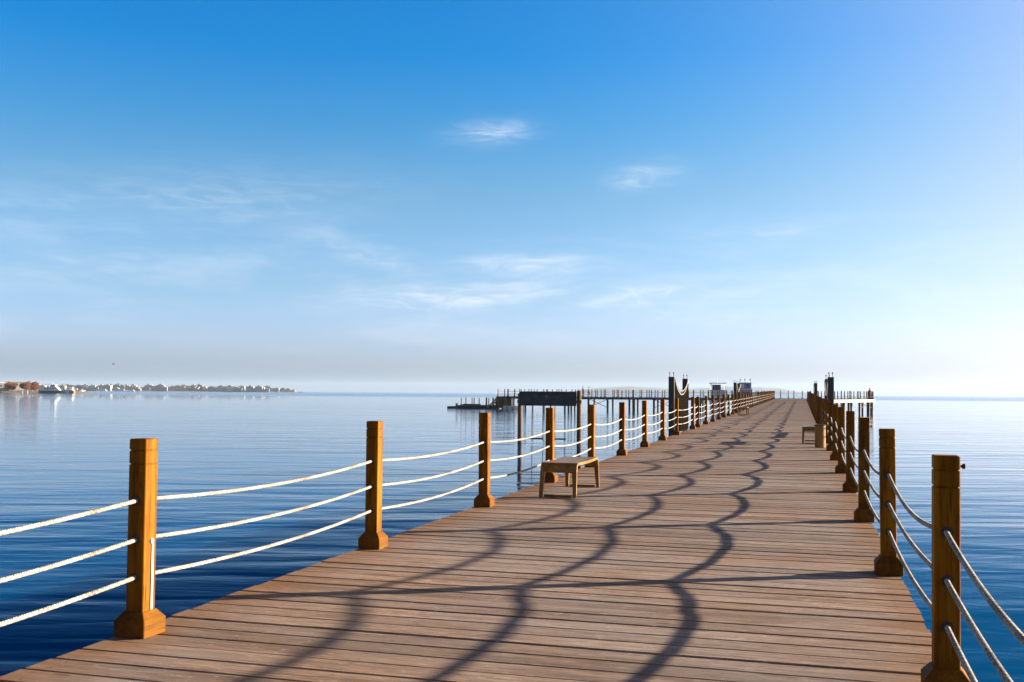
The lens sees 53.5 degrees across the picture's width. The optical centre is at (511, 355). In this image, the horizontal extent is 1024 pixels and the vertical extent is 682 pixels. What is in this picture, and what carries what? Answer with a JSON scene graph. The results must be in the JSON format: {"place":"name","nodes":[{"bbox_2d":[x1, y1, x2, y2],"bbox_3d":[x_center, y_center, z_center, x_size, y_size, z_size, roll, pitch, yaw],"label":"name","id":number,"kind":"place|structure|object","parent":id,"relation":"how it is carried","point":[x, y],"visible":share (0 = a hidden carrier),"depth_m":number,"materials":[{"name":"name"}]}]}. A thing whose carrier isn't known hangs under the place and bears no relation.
{"place":"outdoors","nodes":[
{"label":"outdoors","id":0,"kind":"place"},
{"bbox_2d":[1,390,91,392],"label":"sand spit","id":1,"kind":"structure","parent":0,"point":[29,391],"depth_m":655.38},
{"bbox_2d":[0,382,9,390],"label":"waterside house","id":2,"kind":"structure","parent":1,"relation":"on","point":[1,386],"depth_m":644.66,"materials":[{"name":"white paint"}]},
{"bbox_2d":[3,381,17,391],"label":"bushy tree","id":3,"kind":"object","parent":1,"relation":"on","point":[10,385],"visible":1,"depth_m":632.31,"materials":[{"name":"orange plant"}]},
{"bbox_2d":[12,382,23,389],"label":"waterside house","id":4,"kind":"structure","parent":1,"relation":"on","point":[18,387],"depth_m":664.07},
{"bbox_2d":[19,381,30,391],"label":"bushy tree","id":5,"kind":"object","parent":1,"relation":"on","point":[25,385],"visible":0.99,"depth_m":641.78,"materials":[{"name":"orange plant"}]},
{"bbox_2d":[30,381,39,391],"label":"bushy tree","id":6,"kind":"object","parent":1,"relation":"on","point":[34,386],"visible":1,"depth_m":632.67,"materials":[{"name":"orange plant"}]},
{"bbox_2d":[90,386,98,389],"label":"shore house","id":7,"kind":"structure","parent":0,"point":[94,388],"depth_m":1837.11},
{"bbox_2d":[85,390,297,392],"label":"shore","id":8,"kind":"structure","parent":0,"point":[189,391],"depth_m":1858.72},
{"bbox_2d":[59,385,66,389],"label":"shore house","id":9,"kind":"structure","parent":8,"relation":"on","point":[62,387],"depth_m":1835.46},
{"bbox_2d":[103,384,112,390],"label":"shore house","id":10,"kind":"structure","parent":8,"relation":"on","point":[108,387],"depth_m":1837.31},
{"bbox_2d":[118,384,124,389],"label":"shore house","id":11,"kind":"structure","parent":8,"relation":"on","point":[121,386],"depth_m":1853.83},
{"bbox_2d":[140,386,149,389],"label":"shore house","id":12,"kind":"structure","parent":8,"relation":"on","point":[145,388],"depth_m":1874.54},
{"bbox_2d":[159,386,167,390],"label":"shore house","id":13,"kind":"structure","parent":8,"relation":"on","point":[163,388],"depth_m":1855.46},
{"bbox_2d":[172,385,184,390],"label":"shore house","id":14,"kind":"structure","parent":8,"relation":"on","point":[177,388],"depth_m":1863.34,"materials":[{"name":"grey"}]},
{"bbox_2d":[188,387,198,390],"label":"shore house","id":15,"kind":"structure","parent":8,"relation":"on","point":[193,389],"depth_m":1868.10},
{"bbox_2d":[246,385,254,390],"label":"shore house","id":16,"kind":"structure","parent":8,"relation":"on","point":[250,387],"depth_m":1874.70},
{"bbox_2d":[255,385,262,391],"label":"shore house","id":17,"kind":"structure","parent":8,"relation":"on","point":[258,388],"depth_m":1868.43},
{"bbox_2d":[0,391,1023,681],"bbox_3d":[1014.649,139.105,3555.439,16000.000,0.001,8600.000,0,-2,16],"label":"sea","id":18,"kind":"structure","parent":0,"point":[64,453],"depth_m":27.59,"materials":[{"name":"blue liquid"}]},
{"bbox_2d":[38,383,68,392],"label":"motor yacht","id":19,"kind":"object","parent":18,"relation":"on","point":[55,388],"visible":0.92,"depth_m":628.37,"materials":[{"name":"white paint"}]},
{"bbox_2d":[66,387,74,392],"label":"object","id":20,"kind":"object","parent":18,"relation":"on","point":[71,389],"visible":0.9,"depth_m":634.29,"materials":[{"name":"white paint"}]},
{"bbox_2d":[0,399,931,681],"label":"boardwalk pier","id":21,"kind":"structure","parent":18,"relation":"in","point":[736,549],"depth_m":6.68,"materials":[{"name":"wood"}]},
{"bbox_2d":[114,438,165,638],"bbox_3d":[-2.062,1.004,5.662,0.196,1.082,0.196,0,-2,16],"label":"rail post","id":22,"kind":"object","parent":21,"relation":"on","point":[141,617],"visible":1,"depth_m":5.61,"materials":[{"name":"brown wood"}]},
{"bbox_2d":[0,576,135,626],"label":"rail rope","id":23,"kind":"object","parent":22,"relation":"attached to","point":[60,604],"visible":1,"depth_m":5.06,"materials":[{"name":"white fabric"}]},
{"bbox_2d":[0,538,136,582],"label":"rail rope","id":24,"kind":"object","parent":22,"relation":"attached to","point":[59,563],"visible":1,"depth_m":5.06,"materials":[{"name":"white fabric"}]},
{"bbox_2d":[0,499,137,535],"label":"rail rope","id":25,"kind":"object","parent":22,"relation":"attached to","point":[58,520],"visible":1,"depth_m":5.07,"materials":[{"name":"white fabric"}]},
{"bbox_2d":[358,421,387,549],"bbox_3d":[-1.186,1.104,8.728,0.196,1.082,0.196,0,-2,15],"label":"rail post","id":26,"kind":"object","parent":21,"relation":"on","point":[373,536],"visible":1,"depth_m":8.68,"materials":[{"name":"brown wood"}]},
{"bbox_2d":[155,509,371,574],"bbox_3d":[-1.627,1.294,7.186,0.026,0.079,3.102,0,-2,16],"label":"rail rope","id":27,"kind":"object","parent":26,"relation":"attached to","point":[170,569],"visible":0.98,"depth_m":6.82,"materials":[{"name":"white fabric"}]},
{"bbox_2d":[156,485,371,537],"bbox_3d":[-1.626,1.088,7.193,0.026,0.080,3.102,0,-2,16],"label":"rail rope","id":28,"kind":"object","parent":26,"relation":"attached to","point":[174,533],"visible":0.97,"depth_m":6.82,"materials":[{"name":"white fabric"}]},
{"bbox_2d":[157,460,372,499],"bbox_3d":[-1.624,0.874,7.201,0.026,0.083,3.102,0,-2,16],"label":"rail rope","id":29,"kind":"object","parent":26,"relation":"attached to","point":[251,487],"visible":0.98,"depth_m":6.82,"materials":[{"name":"white fabric"}]},
{"bbox_2d":[474,413,494,506],"bbox_3d":[-0.319,1.203,11.782,0.196,1.082,0.196,0,-2,16],"label":"rail post","id":30,"kind":"object","parent":21,"relation":"on","point":[484,498],"visible":0.96,"depth_m":11.73,"materials":[{"name":"brown wood"}]},
{"bbox_2d":[382,478,483,509],"bbox_3d":[-0.754,1.393,10.246,0.026,0.078,3.082,0,-2,16],"label":"rail rope","id":31,"kind":"object","parent":30,"relation":"attached to","point":[426,499],"visible":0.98,"depth_m":10.03,"materials":[{"name":"white fabric"}]},
{"bbox_2d":[382,460,483,485],"bbox_3d":[-0.752,1.188,10.253,0.026,0.079,3.082,0,-2,16],"label":"rail rope","id":32,"kind":"object","parent":30,"relation":"attached to","point":[425,478],"visible":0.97,"depth_m":10.04,"materials":[{"name":"white fabric"}]},
{"bbox_2d":[383,441,483,460],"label":"rail rope","id":33,"kind":"object","parent":30,"relation":"attached to","point":[425,456],"visible":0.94,"depth_m":10.05,"materials":[{"name":"white fabric"}]},
{"bbox_2d":[490,445,549,460],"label":"rail rope","id":34,"kind":"object","parent":30,"relation":"attached to","point":[519,455],"visible":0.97,"depth_m":13.24,"materials":[{"name":"white fabric"}]},
{"bbox_2d":[490,430,549,442],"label":"rail rope","id":35,"kind":"object","parent":30,"relation":"attached to","point":[520,438],"visible":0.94,"depth_m":13.19,"materials":[{"name":"white fabric"}]},
{"bbox_2d":[544,408,557,482],"bbox_3d":[0.555,1.302,14.840,0.196,1.082,0.196,0,-2,17],"label":"rail post","id":36,"kind":"object","parent":21,"relation":"on","point":[550,477],"visible":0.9,"depth_m":14.79,"materials":[{"name":"brown wood"}]},
{"bbox_2d":[490,460,549,478],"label":"rail rope","id":37,"kind":"object","parent":36,"relation":"attached to","point":[516,472],"visible":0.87,"depth_m":13.04,"materials":[{"name":"white fabric"}]},
{"bbox_2d":[554,448,590,459],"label":"rail rope","id":38,"kind":"object","parent":36,"relation":"attached to","point":[580,453],"visible":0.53,"depth_m":16.87,"materials":[{"name":"white fabric"}]},
{"bbox_2d":[539,456,599,497],"bbox_3d":[0.777,1.586,13.422,0.479,0.425,1.523,0,-2,16],"label":"wooden bench","id":39,"kind":"object","parent":21,"relation":"on","point":[566,465],"visible":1,"depth_m":12.80,"materials":[{"name":"brown wood"}]},
{"bbox_2d":[585,405,594,466],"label":"rail post","id":40,"kind":"object","parent":21,"relation":"on","point":[591,427],"visible":0.83,"depth_m":17.70,"materials":[{"name":"brown wood"}]},
{"bbox_2d":[555,436,590,446],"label":"rail rope","id":41,"kind":"object","parent":40,"relation":"attached to","point":[573,443],"visible":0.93,"depth_m":16.23,"materials":[{"name":"white fabric"}]},
{"bbox_2d":[555,424,590,431],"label":"rail rope","id":42,"kind":"object","parent":40,"relation":"attached to","point":[571,429],"visible":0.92,"depth_m":16.19,"materials":[{"name":"white fabric"}]},
{"bbox_2d":[595,439,621,448],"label":"rail rope","id":43,"kind":"object","parent":40,"relation":"attached to","point":[607,446],"visible":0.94,"depth_m":19.11,"materials":[{"name":"white fabric"}]},
{"bbox_2d":[616,402,626,455],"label":"rail post","id":44,"kind":"object","parent":21,"relation":"on","point":[621,451],"visible":0.99,"depth_m":20.72,"materials":[{"name":"brown wood"}]},
{"bbox_2d":[595,418,621,425],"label":"rail rope","id":45,"kind":"object","parent":44,"relation":"attached to","point":[608,423],"visible":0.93,"depth_m":19.31,"materials":[{"name":"white fabric"}]},
{"bbox_2d":[595,429,621,436],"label":"rail rope","id":46,"kind":"object","parent":44,"relation":"attached to","point":[609,434],"visible":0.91,"depth_m":19.37,"materials":[{"name":"white fabric"}]},
{"bbox_2d":[640,400,648,446],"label":"rail post","id":47,"kind":"object","parent":21,"relation":"on","point":[644,443],"visible":0.98,"depth_m":23.73,"materials":[{"name":"brown wood"}]},
{"bbox_2d":[658,399,666,439],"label":"rail post","id":48,"kind":"object","parent":21,"relation":"on","point":[662,436],"visible":0.98,"depth_m":26.76,"materials":[{"name":"brown wood"}]},
{"bbox_2d":[673,398,679,434],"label":"rail post","id":49,"kind":"object","parent":21,"relation":"on","point":[676,431],"visible":0.99,"depth_m":29.72,"materials":[{"name":"brown wood"}]},
{"bbox_2d":[668,372,688,436],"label":"mooring posts","id":50,"kind":"object","parent":21,"relation":"attached to","point":[673,392],"visible":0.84,"depth_m":31.14,"materials":[{"name":"wood"}]},
{"bbox_2d":[689,397,695,428],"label":"rail post","id":51,"kind":"object","parent":21,"relation":"on","point":[692,426],"visible":1,"depth_m":34.14,"materials":[{"name":"brown wood"}]},
{"bbox_2d":[695,397,700,426],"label":"rail post","id":52,"kind":"object","parent":21,"relation":"on","point":[697,424],"visible":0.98,"depth_m":35.82,"materials":[{"name":"brown wood"}]},
{"bbox_2d":[703,396,708,423],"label":"rail post","id":53,"kind":"object","parent":21,"relation":"on","point":[705,421],"visible":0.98,"depth_m":38.85,"materials":[{"name":"brown wood"}]},
{"bbox_2d":[710,395,714,421],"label":"rail post","id":54,"kind":"object","parent":21,"relation":"on","point":[712,419],"visible":1,"depth_m":41.86,"materials":[{"name":"brown wood"}]},
{"bbox_2d":[716,395,720,418],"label":"rail post","id":55,"kind":"object","parent":21,"relation":"on","point":[718,409],"visible":1,"depth_m":44.89,"materials":[{"name":"brown wood"}]},
{"bbox_2d":[722,395,725,417],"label":"rail post","id":56,"kind":"object","parent":21,"relation":"on","point":[723,415],"visible":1,"depth_m":47.91,"materials":[{"name":"brown wood"}]},
{"bbox_2d":[726,394,730,415],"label":"rail post","id":57,"kind":"object","parent":21,"relation":"on","point":[728,407],"visible":1,"depth_m":50.93,"materials":[{"name":"brown wood"}]},
{"bbox_2d":[731,394,734,413],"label":"rail post","id":58,"kind":"object","parent":21,"relation":"on","point":[732,412],"visible":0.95,"depth_m":53.95,"materials":[{"name":"brown wood"}]},
{"bbox_2d":[734,394,737,412],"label":"rail post","id":59,"kind":"object","parent":21,"relation":"on","point":[735,411],"visible":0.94,"depth_m":56.98,"materials":[{"name":"brown wood"}]},
{"bbox_2d":[734,380,740,410],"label":"mooring posts","id":60,"kind":"object","parent":21,"relation":"attached to","point":[737,388],"visible":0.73,"depth_m":59.23,"materials":[{"name":"metal"}]},
{"bbox_2d":[738,407,748,415],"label":"wooden bench","id":61,"kind":"object","parent":21,"relation":"on","point":[741,408],"visible":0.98,"depth_m":51.34,"materials":[{"name":"brown wood"}]},
{"bbox_2d":[749,393,751,407],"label":"rail post","id":62,"kind":"object","parent":21,"relation":"on","point":[750,400],"visible":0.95,"depth_m":72.08,"materials":[{"name":"brown wood"}]},
{"bbox_2d":[802,425,814,443],"bbox_3d":[7.656,2.010,25.939,0.479,0.425,1.523,0,-2,16],"label":"wooden bench","id":63,"kind":"object","parent":21,"relation":"on","point":[808,428],"visible":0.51,"depth_m":25.30,"materials":[{"name":"brown wood"}]},
{"bbox_2d":[813,381,816,394],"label":"mooring posts","id":64,"kind":"object","parent":21,"relation":"attached to","point":[815,388],"visible":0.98,"depth_m":59.50,"materials":[{"name":"metal"}]},
{"bbox_2d":[815,396,816,420],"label":"rail post","id":65,"kind":"object","parent":21,"relation":"on","point":[815,409],"visible":0.48,"depth_m":43.85,"materials":[{"name":"brown wood"}]},
{"bbox_2d":[815,396,818,422],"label":"rail post","id":66,"kind":"object","parent":21,"relation":"on","point":[816,421],"visible":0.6,"depth_m":40.81,"materials":[{"name":"brown wood"}]},
{"bbox_2d":[814,424,825,447],"bbox_3d":[7.230,1.886,23.828,0.256,0.538,0.256,0,-2,16],"label":"litter bin","id":67,"kind":"object","parent":21,"relation":"on","point":[820,435],"visible":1,"depth_m":23.73,"materials":[{"name":"brown wood"}]},
{"bbox_2d":[819,397,821,423],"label":"rail post","id":68,"kind":"object","parent":21,"relation":"on","point":[820,410],"visible":0.46,"depth_m":34.77,"materials":[{"name":"brown wood"}]},
{"bbox_2d":[821,398,823,423],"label":"rail post","id":69,"kind":"object","parent":21,"relation":"on","point":[821,410],"visible":0.41,"depth_m":31.74,"materials":[{"name":"brown wood"}]},
{"bbox_2d":[823,399,826,424],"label":"rail post","id":70,"kind":"object","parent":21,"relation":"on","point":[823,411],"visible":0.41,"depth_m":28.73,"materials":[{"name":"brown wood"}]},
{"bbox_2d":[825,400,829,442],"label":"rail post","id":71,"kind":"object","parent":21,"relation":"on","point":[826,411],"visible":0.45,"depth_m":25.71,"materials":[{"name":"brown wood"}]},
{"bbox_2d":[824,372,833,401],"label":"mooring posts","id":72,"kind":"object","parent":21,"relation":"attached to","point":[829,387],"visible":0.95,"depth_m":28.74,"materials":[{"name":"metal"}]},
{"bbox_2d":[826,402,833,450],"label":"rail post","id":73,"kind":"object","parent":21,"relation":"on","point":[829,445],"visible":0.69,"depth_m":22.68,"materials":[{"name":"brown wood"}]},
{"bbox_2d":[830,404,837,459],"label":"rail post","id":74,"kind":"object","parent":21,"relation":"on","point":[834,455],"visible":0.77,"depth_m":19.65,"materials":[{"name":"brown wood"}]},
{"bbox_2d":[835,407,845,473],"bbox_3d":[5.407,1.385,16.682,0.196,1.082,0.196,0,-2,16],"label":"rail post","id":75,"kind":"object","parent":21,"relation":"on","point":[840,467],"visible":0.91,"depth_m":16.63,"materials":[{"name":"brown wood"}]},
{"bbox_2d":[842,411,857,492],"bbox_3d":[4.550,1.287,13.661,0.196,1.082,0.196,0,-2,17],"label":"rail post","id":76,"kind":"object","parent":21,"relation":"on","point":[849,484],"visible":0.92,"depth_m":13.61,"materials":[{"name":"brown wood"}]},
{"bbox_2d":[854,417,874,522],"bbox_3d":[3.685,1.188,10.636,0.196,1.082,0.196,0,-2,16],"label":"rail post","id":77,"kind":"object","parent":21,"relation":"on","point":[863,512],"visible":0.91,"depth_m":10.58,"materials":[{"name":"brown wood"}]},
{"bbox_2d":[849,467,857,485],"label":"rail rope","id":78,"kind":"object","parent":77,"relation":"attached to","point":[852,474],"visible":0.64,"depth_m":12.74,"materials":[{"name":"white fabric"}]},
{"bbox_2d":[849,452,857,467],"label":"rail rope","id":79,"kind":"object","parent":77,"relation":"attached to","point":[854,462],"visible":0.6,"depth_m":12.76,"materials":[{"name":"white fabric"}]},
{"bbox_2d":[849,436,857,451],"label":"rail rope","id":80,"kind":"object","parent":77,"relation":"attached to","point":[855,448],"visible":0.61,"depth_m":12.77,"materials":[{"name":"white fabric"}]},
{"bbox_2d":[863,490,879,523],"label":"rail rope","id":81,"kind":"object","parent":77,"relation":"attached to","point":[871,508],"visible":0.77,"depth_m":9.46,"materials":[{"name":"white fabric"}]},
{"bbox_2d":[863,470,879,498],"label":"rail rope","id":82,"kind":"object","parent":77,"relation":"attached to","point":[871,486],"visible":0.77,"depth_m":9.51,"materials":[{"name":"white fabric"}]},
{"bbox_2d":[874,428,903,576],"bbox_3d":[2.819,1.091,7.620,0.196,1.082,0.196,-1,-2,16],"label":"rail post","id":83,"kind":"object","parent":21,"relation":"on","point":[887,561],"visible":0.94,"depth_m":7.57,"materials":[{"name":"brown wood"}]},
{"bbox_2d":[863,449,878,474],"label":"rail rope","id":84,"kind":"object","parent":83,"relation":"attached to","point":[870,464],"visible":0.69,"depth_m":9.61,"materials":[{"name":"white fabric"}]},
{"bbox_2d":[887,502,931,568],"bbox_3d":[2.390,1.080,6.105,0.026,0.087,3.053,0,-2,16],"label":"rail rope","id":85,"kind":"object","parent":83,"relation":"attached to","point":[925,559],"visible":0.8,"depth_m":6.05,"materials":[{"name":"white fabric"}]},
{"bbox_2d":[887,473,931,528],"bbox_3d":[2.391,0.883,6.112,0.026,0.124,3.053,0,-2,16],"label":"rail rope","id":86,"kind":"object","parent":83,"relation":"attached to","point":[914,515],"visible":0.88,"depth_m":6.18,"materials":[{"name":"white fabric"}]},
{"bbox_2d":[888,530,931,610],"bbox_3d":[2.389,1.285,6.097,0.026,0.085,3.052,0,-2,16],"label":"rail rope","id":87,"kind":"object","parent":83,"relation":"attached to","point":[920,590],"visible":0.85,"depth_m":6.04,"materials":[{"name":"grey fabric"}]},
{"bbox_2d":[921,454,969,681],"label":"rail post","id":88,"kind":"object","parent":21,"relation":"on","point":[944,665],"visible":0.91,"depth_m":4.54,"materials":[{"name":"brown wood"}]},
{"bbox_2d":[944,625,977,681],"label":"rail rope","id":89,"kind":"object","parent":88,"relation":"attached to","point":[963,661],"visible":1,"depth_m":4.12,"materials":[{"name":"grey fabric"}]},
{"bbox_2d":[944,578,1012,681],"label":"rail rope","id":90,"kind":"object","parent":88,"relation":"attached to","point":[998,666],"visible":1,"depth_m":3.71,"materials":[{"name":"grey fabric"}]},
{"bbox_2d":[944,530,1023,645],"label":"rail rope","id":91,"kind":"object","parent":88,"relation":"attached to","point":[1013,628],"visible":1,"depth_m":3.55,"materials":[{"name":"white fabric"}]},
{"bbox_2d":[447,403,500,408],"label":"floating pontoon","id":92,"kind":"object","parent":18,"relation":"on","point":[477,406],"visible":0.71,"depth_m":150.98,"materials":[{"name":"rubber"}]},
{"bbox_2d":[503,406,517,408],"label":"float block","id":93,"kind":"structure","parent":18,"relation":"on","point":[510,407],"depth_m":148.21,"materials":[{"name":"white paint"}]},
{"bbox_2d":[517,391,581,443],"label":"swing frame","id":94,"kind":"object","parent":18,"relation":"in","point":[540,398],"visible":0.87,"depth_m":47.55,"materials":[{"name":"black wood"}]},
{"bbox_2d":[530,406,544,440],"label":"rope swing","id":95,"kind":"object","parent":94,"relation":"hanging from","point":[542,438],"visible":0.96,"depth_m":47.73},
{"bbox_2d":[496,396,874,413],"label":"pier head","id":96,"kind":"object","parent":18,"relation":"in","point":[861,404],"visible":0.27,"depth_m":143.99},
{"bbox_2d":[486,397,510,408],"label":"boarding stair","id":97,"kind":"object","parent":96,"relation":"attached to","point":[498,401],"visible":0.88,"depth_m":150.62,"materials":[{"name":"grey metal"}]},
{"bbox_2d":[709,377,726,405],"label":"dive boat","id":98,"kind":"object","parent":18,"relation":"on","point":[714,388],"visible":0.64,"depth_m":201.07,"materials":[{"name":"white paint"}]},
{"bbox_2d":[740,379,752,406],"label":"dive boat","id":99,"kind":"object","parent":18,"relation":"on","point":[746,387],"visible":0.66,"depth_m":197.55,"materials":[{"name":"white paint"}]},
{"bbox_2d":[0,0,1023,396],"label":"sky","id":100,"kind":"structure","parent":0,"point":[444,196],"materials":[{"name":"blue"}]},
{"bbox_2d":[571,386,817,394],"bbox_3d":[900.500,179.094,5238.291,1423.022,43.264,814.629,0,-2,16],"label":"hills","id":101,"kind":"structure","parent":0,"point":[622,390],"depth_m":5087.06,"materials":[{"name":"grey"}]},
{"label":"rail post","id":102,"kind":"object","parent":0,"visible":0},
{"bbox_2d":[499,391,713,392],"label":"rail rope","id":103,"kind":"object","parent":102,"relation":"attached to","point":[631,392],"visible":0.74,"depth_m":144.23,"materials":[{"name":"white fabric"}]},
{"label":"rail post","id":104,"kind":"object","parent":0,"visible":0},
{"bbox_2d":[511,391,867,393],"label":"rail rope","id":105,"kind":"object","parent":104,"relation":"attached to","point":[692,392],"visible":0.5,"depth_m":147.60,"materials":[{"name":"white fabric"}]}
]}

